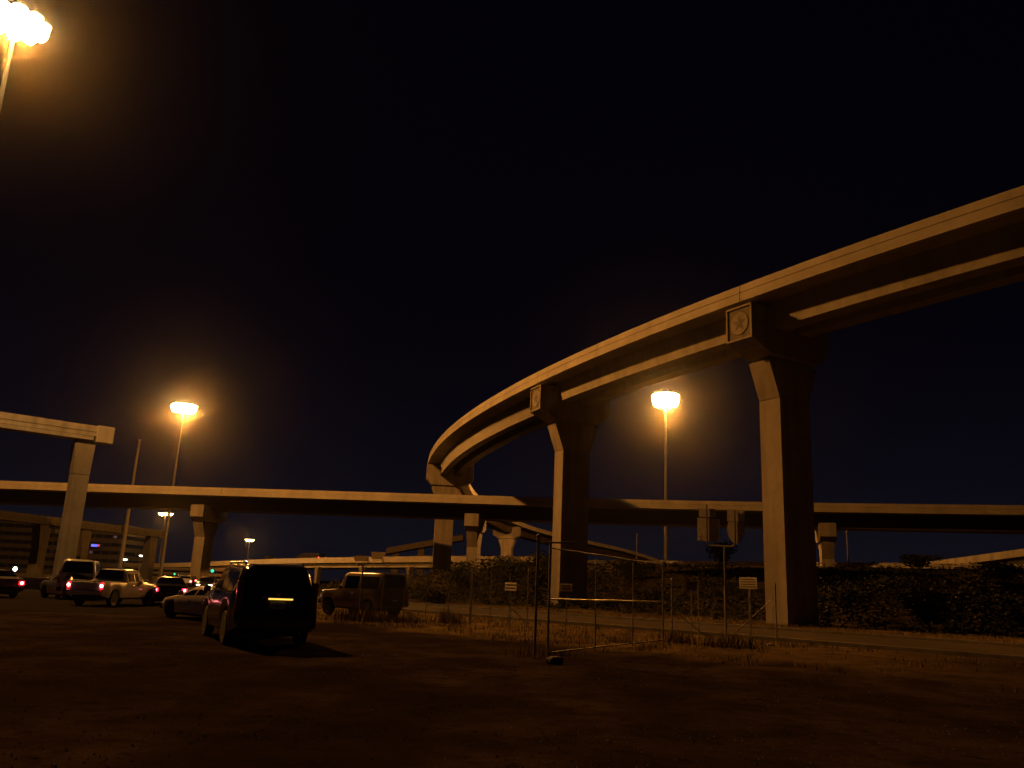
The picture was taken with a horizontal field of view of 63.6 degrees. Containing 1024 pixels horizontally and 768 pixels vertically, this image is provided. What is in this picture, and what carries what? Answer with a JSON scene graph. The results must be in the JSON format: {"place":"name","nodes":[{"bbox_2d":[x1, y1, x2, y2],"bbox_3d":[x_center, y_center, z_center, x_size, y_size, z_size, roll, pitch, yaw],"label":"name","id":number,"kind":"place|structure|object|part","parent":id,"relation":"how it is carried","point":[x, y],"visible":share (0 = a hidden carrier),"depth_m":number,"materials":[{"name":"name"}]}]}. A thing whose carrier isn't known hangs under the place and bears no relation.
{"place":"outdoors","nodes":[
{"label":"outdoors","id":0,"kind":"place"},
{"bbox_2d":[0,521,59,573],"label":"office building","id":1,"kind":"structure","parent":0,"point":[15,542],"depth_m":264.29,"materials":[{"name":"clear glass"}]},
{"bbox_2d":[0,563,52,568],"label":"window","id":2,"kind":"structure","parent":1,"relation":"in","point":[1,564],"depth_m":262.83,"materials":[{"name":"black glass"}]},
{"bbox_2d":[0,555,54,560],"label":"window","id":3,"kind":"structure","parent":1,"relation":"in","point":[1,556],"depth_m":263.40,"materials":[{"name":"black glass"}]},
{"bbox_2d":[0,547,55,552],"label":"window","id":4,"kind":"structure","parent":1,"relation":"in","point":[1,548],"depth_m":263.98,"materials":[{"name":"black glass"}]},
{"bbox_2d":[0,539,57,545],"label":"window","id":5,"kind":"structure","parent":1,"relation":"in","point":[1,540],"depth_m":264.56,"materials":[{"name":"black glass"}]},
{"bbox_2d":[0,531,58,537],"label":"window","id":6,"kind":"structure","parent":1,"relation":"in","point":[1,532],"depth_m":265.15,"materials":[{"name":"black glass"}]},
{"bbox_2d":[0,523,59,529],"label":"window","id":7,"kind":"structure","parent":1,"relation":"in","point":[1,524],"depth_m":265.73,"materials":[{"name":"black glass"}]},
{"bbox_2d":[0,581,201,617],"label":"street","id":8,"kind":"structure","parent":0,"point":[32,600],"depth_m":37.47,"materials":[{"name":"grey asphalt"}]},
{"bbox_2d":[0,569,24,597],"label":"sedan","id":9,"kind":"object","parent":8,"relation":"on","point":[11,584],"visible":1,"depth_m":43.39,"materials":[{"name":"black paint"}]},
{"bbox_3d":[-27.049,10.025,43.760,0.560,0.286,1.428,-8,-17,37],"label":"rear window","id":10,"kind":"part","parent":9,"relation":"part of","materials":[{"name":"black glass"}]},
{"bbox_2d":[39,573,93,599],"bbox_3d":[-24.474,11.202,45.889,4.790,1.444,2.160,-9,-18,39],"label":"sedan","id":11,"kind":"object","parent":8,"relation":"on","point":[47,587],"visible":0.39,"depth_m":45.22,"materials":[{"name":"silver metal"}]},
{"bbox_3d":[-23.420,10.535,45.180,0.560,0.286,1.428,-9,-18,39],"label":"rear window","id":12,"kind":"part","parent":11,"relation":"part of","materials":[{"name":"black glass"}]},
{"bbox_2d":[55,559,99,599],"bbox_3d":[-24.795,11.207,47.425,2.340,2.143,5.390,8,-15,-21],"label":"white van","id":13,"kind":"object","parent":8,"relation":"on","point":[90,568],"visible":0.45,"depth_m":45.31,"materials":[{"name":"paint"}]},
{"bbox_3d":[-23.800,10.104,45.297,1.480,0.510,0.070,8,-15,-21],"label":"rear window","id":14,"kind":"part","parent":13,"relation":"part of","materials":[{"name":"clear glass"}]},
{"bbox_3d":[-23.809,10.042,45.344,1.390,0.606,0.110,8,-15,-21],"label":"rear window","id":15,"kind":"part","parent":13,"relation":"part of","materials":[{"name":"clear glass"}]},
{"bbox_2d":[66,569,156,606],"bbox_3d":[-19.207,9.861,40.091,2.210,1.703,5.490,1,-14,5],"label":"pickup truck","id":16,"kind":"object","parent":8,"relation":"on","point":[112,587],"visible":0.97,"depth_m":39.05,"materials":[{"name":"white paint"}]},
{"bbox_3d":[-19.232,9.123,39.599,1.461,0.425,0.220,1,-14,5],"label":"rear window","id":17,"kind":"part","parent":16,"relation":"part of","materials":[{"name":"black glass"}]},
{"bbox_3d":[-18.386,9.360,39.909,0.128,0.389,0.540,1,-14,5],"label":"side window","id":18,"kind":"part","parent":16,"relation":"part of","materials":[{"name":"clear glass"}]},
{"bbox_3d":[-18.332,9.547,40.592,0.128,0.417,0.720,1,-14,5],"label":"side window","id":19,"kind":"part","parent":16,"relation":"part of","materials":[{"name":"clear glass"}]},
{"bbox_2d":[150,576,187,604],"bbox_3d":[-18.515,11.100,44.429,1.800,1.444,4.790,9,-15,-23],"label":"sedan","id":20,"kind":"object","parent":8,"relation":"on","point":[167,586],"visible":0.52,"depth_m":42.63,"materials":[{"name":"paint"}]},
{"bbox_3d":[-17.937,10.326,43.369,1.428,0.286,0.560,9,-15,-23],"label":"rear window","id":21,"kind":"part","parent":20,"relation":"part of","materials":[{"name":"black glass"}]},
{"bbox_2d":[179,575,191,586],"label":"sedan","id":22,"kind":"object","parent":8,"relation":"on","point":[187,580],"visible":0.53,"depth_m":100.04,"materials":[{"name":"white paint"}]},
{"bbox_2d":[189,504,227,585],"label":"concrete pier","id":23,"kind":"structure","parent":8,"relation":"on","point":[207,519],"depth_m":125.18,"materials":[{"name":"beige concrete"}]},
{"bbox_2d":[0,481,1023,533],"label":"overpass","id":24,"kind":"object","parent":23,"relation":"on","point":[975,519],"visible":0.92,"depth_m":120.92,"materials":[{"name":"concrete"}]},
{"bbox_2d":[209,568,224,580],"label":"office building","id":25,"kind":"structure","parent":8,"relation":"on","point":[217,574],"depth_m":223.42,"materials":[{"name":"concrete"}]},
{"bbox_2d":[188,575,196,584],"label":"sedan","id":26,"kind":"object","parent":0,"point":[194,579],"visible":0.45,"depth_m":119.29,"materials":[{"name":"paint"}]},
{"bbox_2d":[0,563,1023,767],"bbox_3d":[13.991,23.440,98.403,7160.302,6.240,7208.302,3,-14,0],"label":"ground","id":27,"kind":"structure","parent":0,"point":[724,711],"depth_m":12.43,"materials":[{"name":"soil"}]},
{"bbox_2d":[13,566,18,574],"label":"lamp post","id":28,"kind":"object","parent":27,"relation":"on","point":[15,569],"visible":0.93,"depth_m":87.27,"materials":[{"name":"metal"}]},
{"bbox_2d":[0,0,50,110],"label":"mast light","id":29,"kind":"object","parent":27,"relation":"on","point":[12,16],"visible":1,"depth_m":80.79,"materials":[{"name":"metal"}]},
{"bbox_2d":[19,577,46,589],"bbox_3d":[-37.226,14.906,61.844,0.600,0.850,5.709,-11,-19,44],"label":"concrete barrier","id":30,"kind":"object","parent":27,"relation":"on","point":[33,583],"depth_m":62.52,"materials":[{"name":"grey concrete"}]},
{"bbox_2d":[0,412,114,577],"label":"overpass support","id":31,"kind":"object","parent":27,"relation":"on","point":[84,437],"visible":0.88,"depth_m":96.78,"materials":[{"name":"concrete"}]},
{"bbox_2d":[0,510,165,580],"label":"overpass support","id":32,"kind":"object","parent":27,"relation":"on","point":[41,529],"visible":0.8,"depth_m":151.12,"materials":[{"name":"concrete"}]},
{"bbox_2d":[87,524,145,568],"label":"office building","id":33,"kind":"structure","parent":27,"relation":"on","point":[106,555],"depth_m":279.37,"materials":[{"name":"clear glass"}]},
{"bbox_2d":[90,543,101,547],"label":"lit sign","id":34,"kind":"object","parent":33,"relation":"attached to","point":[96,545],"visible":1,"depth_m":277.02,"materials":[{"name":"blue plastic"}]},
{"bbox_2d":[87,558,141,563],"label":"window","id":35,"kind":"structure","parent":33,"relation":"in","point":[100,560],"depth_m":278.07,"materials":[{"name":"black glass"}]},
{"bbox_2d":[88,550,142,556],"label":"window","id":36,"kind":"structure","parent":33,"relation":"in","point":[94,551],"depth_m":278.72,"materials":[{"name":"black glass"}]},
{"bbox_2d":[89,542,142,549],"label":"window","id":37,"kind":"structure","parent":33,"relation":"in","point":[103,544],"depth_m":279.44,"materials":[{"name":"black glass"}]},
{"bbox_2d":[91,534,143,541],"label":"window","id":38,"kind":"structure","parent":33,"relation":"in","point":[92,535],"depth_m":280.05,"materials":[{"name":"black glass"}]},
{"bbox_2d":[118,439,140,567],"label":"tall pole","id":39,"kind":"object","parent":27,"relation":"on","point":[121,558],"visible":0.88,"depth_m":162.09,"materials":[{"name":"metal"}]},
{"bbox_2d":[132,566,189,578],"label":"office building","id":40,"kind":"structure","parent":27,"relation":"on","point":[169,571],"depth_m":242.99,"materials":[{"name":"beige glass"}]},
{"bbox_2d":[134,568,189,572],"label":"window","id":41,"kind":"structure","parent":40,"relation":"in","point":[180,571],"depth_m":243.37,"materials":[{"name":"black glass"}]},
{"bbox_2d":[153,574,187,576],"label":"window","id":42,"kind":"structure","parent":40,"relation":"in","point":[153,574],"depth_m":243.02,"materials":[{"name":"black glass"}]},
{"bbox_2d":[158,512,173,562],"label":"street light","id":43,"kind":"object","parent":27,"relation":"on","point":[163,513],"visible":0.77,"depth_m":295.29,"materials":[{"name":"metal"}]},
{"bbox_2d":[158,401,196,576],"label":"mast light","id":44,"kind":"object","parent":27,"relation":"on","point":[183,407],"visible":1,"depth_m":201.29,"materials":[{"name":"metal"}]},
{"bbox_2d":[160,586,214,617],"bbox_3d":[-11.251,8.159,30.817,4.590,1.224,2.140,-9,-18,39],"label":"coupe","id":45,"kind":"object","parent":27,"relation":"on","point":[189,602],"visible":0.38,"depth_m":30.38,"materials":[{"name":"white paint"}]},
{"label":"side window","id":46,"kind":"part","parent":45,"relation":"part of","materials":[{"name":"black glass"}]},
{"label":"side window","id":47,"kind":"part","parent":45,"relation":"part of","materials":[{"name":"black glass"}]},
{"bbox_2d":[245,539,254,559],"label":"street light","id":48,"kind":"object","parent":27,"relation":"on","point":[249,540],"visible":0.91,"depth_m":283.93,"materials":[{"name":"metal"}]},
{"bbox_2d":[202,561,318,644],"bbox_3d":[-6.780,5.738,21.840,2.420,1.984,5.425,10,-16,-27],"label":"sport utility car","id":49,"kind":"object","parent":27,"relation":"on","point":[245,599],"visible":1,"depth_m":19.81,"materials":[{"name":"black paint"}]},
{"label":"side window","id":50,"kind":"part","parent":49,"relation":"part of","materials":[{"name":"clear glass"}]},
{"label":"side window","id":51,"kind":"part","parent":49,"relation":"part of","materials":[{"name":"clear glass"}]},
{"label":"side window","id":52,"kind":"part","parent":49,"relation":"part of","materials":[{"name":"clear glass"}]},
{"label":"rear window","id":53,"kind":"part","parent":49,"relation":"part of","materials":[{"name":"black glass"}]},
{"bbox_2d":[125,556,541,586],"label":"highway bridge","id":54,"kind":"structure","parent":27,"relation":"on","point":[317,565],"depth_m":194.05,"materials":[{"name":"concrete"}]},
{"bbox_2d":[263,555,273,558],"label":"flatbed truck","id":55,"kind":"object","parent":54,"relation":"on","point":[268,557],"visible":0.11,"depth_m":225.18,"materials":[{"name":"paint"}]},
{"bbox_2d":[297,553,325,557],"bbox_3d":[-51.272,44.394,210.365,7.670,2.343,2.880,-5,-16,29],"label":"sedan","id":56,"kind":"object","parent":54,"relation":"on","point":[309,555],"visible":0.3,"depth_m":209.13,"materials":[{"name":"paint"}]},
{"bbox_2d":[354,556,369,566],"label":"sign panel","id":57,"kind":"object","parent":54,"relation":"attached to","point":[360,558],"visible":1,"depth_m":187.76,"materials":[{"name":"beige paint"}]},
{"bbox_2d":[371,552,385,563],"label":"sign panel","id":58,"kind":"object","parent":54,"relation":"attached to","point":[377,555],"visible":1,"depth_m":184.51,"materials":[{"name":"beige paint"}]},
{"bbox_2d":[318,571,408,615],"bbox_3d":[-7.169,10.079,39.658,4.590,2.053,2.260,-8,-17,37],"label":"car","id":59,"kind":"object","parent":27,"relation":"on","point":[347,590],"visible":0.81,"depth_m":38.63,"materials":[{"name":"beige paint"}]},
{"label":"side window","id":60,"kind":"part","parent":59,"relation":"part of","materials":[{"name":"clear glass"}]},
{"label":"side window","id":61,"kind":"part","parent":59,"relation":"part of","materials":[{"name":"black glass"}]},
{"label":"rear window","id":62,"kind":"part","parent":59,"relation":"part of","materials":[{"name":"black glass"}]},
{"bbox_2d":[358,564,472,623],"bbox_3d":[-4.260,9.388,36.549,4.922,2.590,0.071,4,-14,-4],"label":"chain link fence","id":63,"kind":"object","parent":27,"relation":"on","point":[426,599],"visible":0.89,"depth_m":36.57,"materials":[{"name":"metal"}]},
{"bbox_2d":[386,535,463,574],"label":"distant viaduct","id":64,"kind":"object","parent":27,"relation":"on","point":[394,551],"visible":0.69,"depth_m":324.24,"materials":[{"name":"paint"}]},
{"bbox_2d":[420,589,446,604],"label":"shrub","id":65,"kind":"object","parent":27,"relation":"on","point":[437,595],"visible":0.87,"depth_m":67.35,"materials":[{"name":"green plant"}]},
{"bbox_2d":[426,464,473,573],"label":"concrete pier","id":66,"kind":"structure","parent":27,"relation":"on","point":[450,483],"depth_m":139.24,"materials":[{"name":"beige concrete"}]},
{"bbox_2d":[443,561,478,593],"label":"shrub","id":67,"kind":"object","parent":27,"relation":"on","point":[464,582],"visible":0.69,"depth_m":97.03,"materials":[{"name":"green plant"}]},
{"bbox_2d":[464,513,486,575],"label":"concrete pier","id":68,"kind":"structure","parent":27,"relation":"on","point":[475,526],"depth_m":119.95,"materials":[{"name":"beige concrete"}]},
{"bbox_2d":[450,554,526,593],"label":"tree","id":69,"kind":"object","parent":27,"relation":"on","point":[499,561],"visible":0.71,"depth_m":93.09,"materials":[{"name":"green plant"}]},
{"bbox_2d":[470,566,529,625],"bbox_3d":[-0.530,9.468,36.423,2.598,2.690,0.086,5,-14,-12],"label":"chain link fence","id":70,"kind":"object","parent":27,"relation":"on","point":[526,615],"visible":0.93,"depth_m":36.40,"materials":[{"name":"metal"}]},
{"bbox_2d":[493,527,520,555],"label":"concrete pier","id":71,"kind":"structure","parent":27,"relation":"on","point":[507,540],"depth_m":236.91,"materials":[{"name":"beige concrete"}]},
{"bbox_2d":[505,581,516,629],"bbox_3d":[-0.069,8.866,32.844,0.062,1.978,0.826,11,-16,-32],"label":"fence sign","id":72,"kind":"object","parent":27,"relation":"on","point":[511,586],"visible":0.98,"depth_m":32.92,"materials":[{"name":"metal"}]},
{"bbox_2d":[492,561,535,597],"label":"shrub","id":73,"kind":"object","parent":27,"relation":"on","point":[512,570],"visible":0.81,"depth_m":89.36,"materials":[{"name":"green plant"}]},
{"bbox_2d":[518,549,551,585],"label":"shrub","id":74,"kind":"object","parent":27,"relation":"on","point":[544,562],"visible":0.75,"depth_m":101.11,"materials":[{"name":"green plant"}]},
{"bbox_2d":[545,656,563,664],"bbox_3d":[0.954,6.234,18.602,0.355,0.199,0.341,14,-18,-39],"label":"stone","id":75,"kind":"object","parent":27,"relation":"on","point":[555,660],"visible":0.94,"depth_m":18.50,"materials":[{"name":"grey stone"}]},
{"bbox_2d":[533,533,578,658],"bbox_3d":[1.061,5.261,20.113,1.065,3.150,0.119,4,-14,-8],"label":"gate post","id":76,"kind":"object","parent":27,"relation":"on","point":[538,536],"visible":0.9,"depth_m":20.11,"materials":[{"name":"metal"}]},
{"bbox_2d":[560,582,571,633],"bbox_3d":[2.026,8.460,30.910,0.548,2.013,0.062,-9,-18,39],"label":"fence sign","id":77,"kind":"object","parent":27,"relation":"on","point":[563,587],"visible":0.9,"depth_m":31.03,"materials":[{"name":"metal"}]},
{"bbox_2d":[530,384,609,605],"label":"concrete pier","id":78,"kind":"structure","parent":27,"relation":"on","point":[572,429],"depth_m":81.81,"materials":[{"name":"beige concrete"}]},
{"bbox_2d":[546,541,664,656],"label":"chain link gate","id":79,"kind":"structure","parent":27,"relation":"on","point":[581,599],"depth_m":23.85,"materials":[{"name":"metal"}]},
{"bbox_2d":[604,558,656,579],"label":"shrub","id":80,"kind":"object","parent":27,"relation":"on","point":[628,564],"visible":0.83,"depth_m":101.25,"materials":[{"name":"green plant"}]},
{"bbox_2d":[652,389,678,560],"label":"mast light","id":81,"kind":"object","parent":27,"relation":"on","point":[664,399],"visible":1,"depth_m":169.78,"materials":[{"name":"metal"}]},
{"bbox_2d":[313,558,1023,637],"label":"undergrowth","id":82,"kind":"object","parent":27,"relation":"on","point":[945,627],"visible":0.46,"depth_m":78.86,"materials":[{"name":"green plant"}]},
{"bbox_2d":[317,601,1023,692],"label":"dry grass","id":83,"kind":"structure","parent":27,"relation":"on","point":[733,642],"depth_m":33.16,"materials":[{"name":"beige plant"}]},
{"bbox_2d":[686,580,696,637],"bbox_3d":[6.941,8.775,31.919,0.419,2.303,0.062,-4,-15,24],"label":"fence sign","id":84,"kind":"object","parent":27,"relation":"on","point":[688,586],"visible":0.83,"depth_m":32.08,"materials":[{"name":"metal"}]},
{"bbox_2d":[697,505,744,640],"bbox_3d":[7.269,6.756,28.728,1.882,5.115,0.082,-11,-19,42],"label":"route sign assembly","id":85,"kind":"object","parent":27,"relation":"on","point":[707,529],"visible":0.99,"depth_m":29.04,"materials":[{"name":"metal"}]},
{"bbox_2d":[704,541,737,573],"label":"tree","id":86,"kind":"object","parent":27,"relation":"on","point":[718,552],"visible":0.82,"depth_m":101.56,"materials":[{"name":"green plant"}]},
{"bbox_2d":[671,578,777,643],"bbox_3d":[7.963,8.597,30.887,4.346,2.440,0.086,6,-14,-13],"label":"chain link fence","id":87,"kind":"object","parent":27,"relation":"on","point":[751,633],"visible":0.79,"depth_m":30.88,"materials":[{"name":"metal"}]},
{"bbox_2d":[739,576,756,637],"bbox_3d":[8.618,8.266,29.997,0.062,2.510,0.747,14,-18,-39],"label":"fence sign","id":88,"kind":"object","parent":27,"relation":"on","point":[748,582],"visible":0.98,"depth_m":30.16,"materials":[{"name":"metal"}]},
{"bbox_2d":[726,302,828,626],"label":"concrete pier","id":89,"kind":"structure","parent":27,"relation":"on","point":[783,373],"depth_m":56.66,"materials":[{"name":"beige concrete"}]},
{"bbox_2d":[428,185,1023,560],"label":"flyover ramp","id":90,"kind":"structure","parent":89,"relation":"on","point":[971,248],"depth_m":56.22,"materials":[{"name":"concrete"}]},
{"bbox_2d":[588,560,1023,568],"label":"concrete barrier","id":91,"kind":"object","parent":27,"relation":"on","point":[845,564],"visible":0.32,"depth_m":115.68,"materials":[{"name":"beige concrete"}]},
{"bbox_2d":[815,523,836,566],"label":"concrete pier","id":92,"kind":"structure","parent":27,"relation":"on","point":[825,536],"depth_m":110.49,"materials":[{"name":"beige concrete"}]},
{"bbox_2d":[846,531,848,561],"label":"tall pole","id":93,"kind":"object","parent":27,"relation":"on","point":[847,548],"visible":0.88,"depth_m":126.07,"materials":[{"name":"metal"}]},
{"bbox_2d":[817,584,898,622],"bbox_3d":[24.885,16.218,60.452,4.761,3.024,6.076,5,-14,-10],"label":"shrub","id":94,"kind":"object","parent":27,"relation":"on","point":[848,594],"visible":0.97,"depth_m":59.77,"materials":[{"name":"green plant"}]},
{"bbox_2d":[899,554,943,569],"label":"shrub","id":95,"kind":"object","parent":27,"relation":"on","point":[913,560],"visible":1,"depth_m":93.58,"materials":[{"name":"green plant"}]},
{"bbox_2d":[897,592,958,628],"bbox_3d":[27.334,15.002,53.978,3.557,2.747,5.224,-6,-16,29],"label":"shrub","id":96,"kind":"object","parent":27,"relation":"on","point":[927,611],"visible":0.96,"depth_m":53.40,"materials":[{"name":"green plant"}]},
{"bbox_2d":[926,549,1023,563],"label":"exit ramp","id":97,"kind":"structure","parent":27,"relation":"on","point":[1017,556],"depth_m":129.77,"materials":[{"name":"concrete"}]},
{"bbox_2d":[967,560,1023,580],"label":"shrub","id":98,"kind":"object","parent":27,"relation":"on","point":[1001,570],"visible":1,"depth_m":77.55,"materials":[{"name":"green plant"}]},
{"bbox_2d":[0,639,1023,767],"bbox_3d":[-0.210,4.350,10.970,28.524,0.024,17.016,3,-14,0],"label":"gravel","id":99,"kind":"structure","parent":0,"point":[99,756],"depth_m":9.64,"materials":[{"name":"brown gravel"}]},
{"bbox_2d":[0,0,1023,580],"label":"sky","id":100,"kind":"structure","parent":0,"point":[333,231],"materials":[{"name":"black"}]},
{"bbox_2d":[188,589,1023,655],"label":"road","id":101,"kind":"structure","parent":0,"point":[995,649],"depth_m":40.12,"materials":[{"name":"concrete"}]},
{"bbox_2d":[195,577,217,586],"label":"sedan","id":102,"kind":"object","parent":101,"relation":"on","point":[211,581],"visible":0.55,"depth_m":81.20,"materials":[{"name":"paint"}]},
{"bbox_2d":[34,577,1023,646],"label":"kerb","id":103,"kind":"structure","parent":101,"relation":"on","point":[868,635],"depth_m":44.62,"materials":[{"name":"concrete"}]},
{"bbox_2d":[402,608,1023,660],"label":"kerb","id":104,"kind":"structure","parent":101,"relation":"on","point":[944,652],"depth_m":32.16,"materials":[{"name":"concrete"}]}
]}

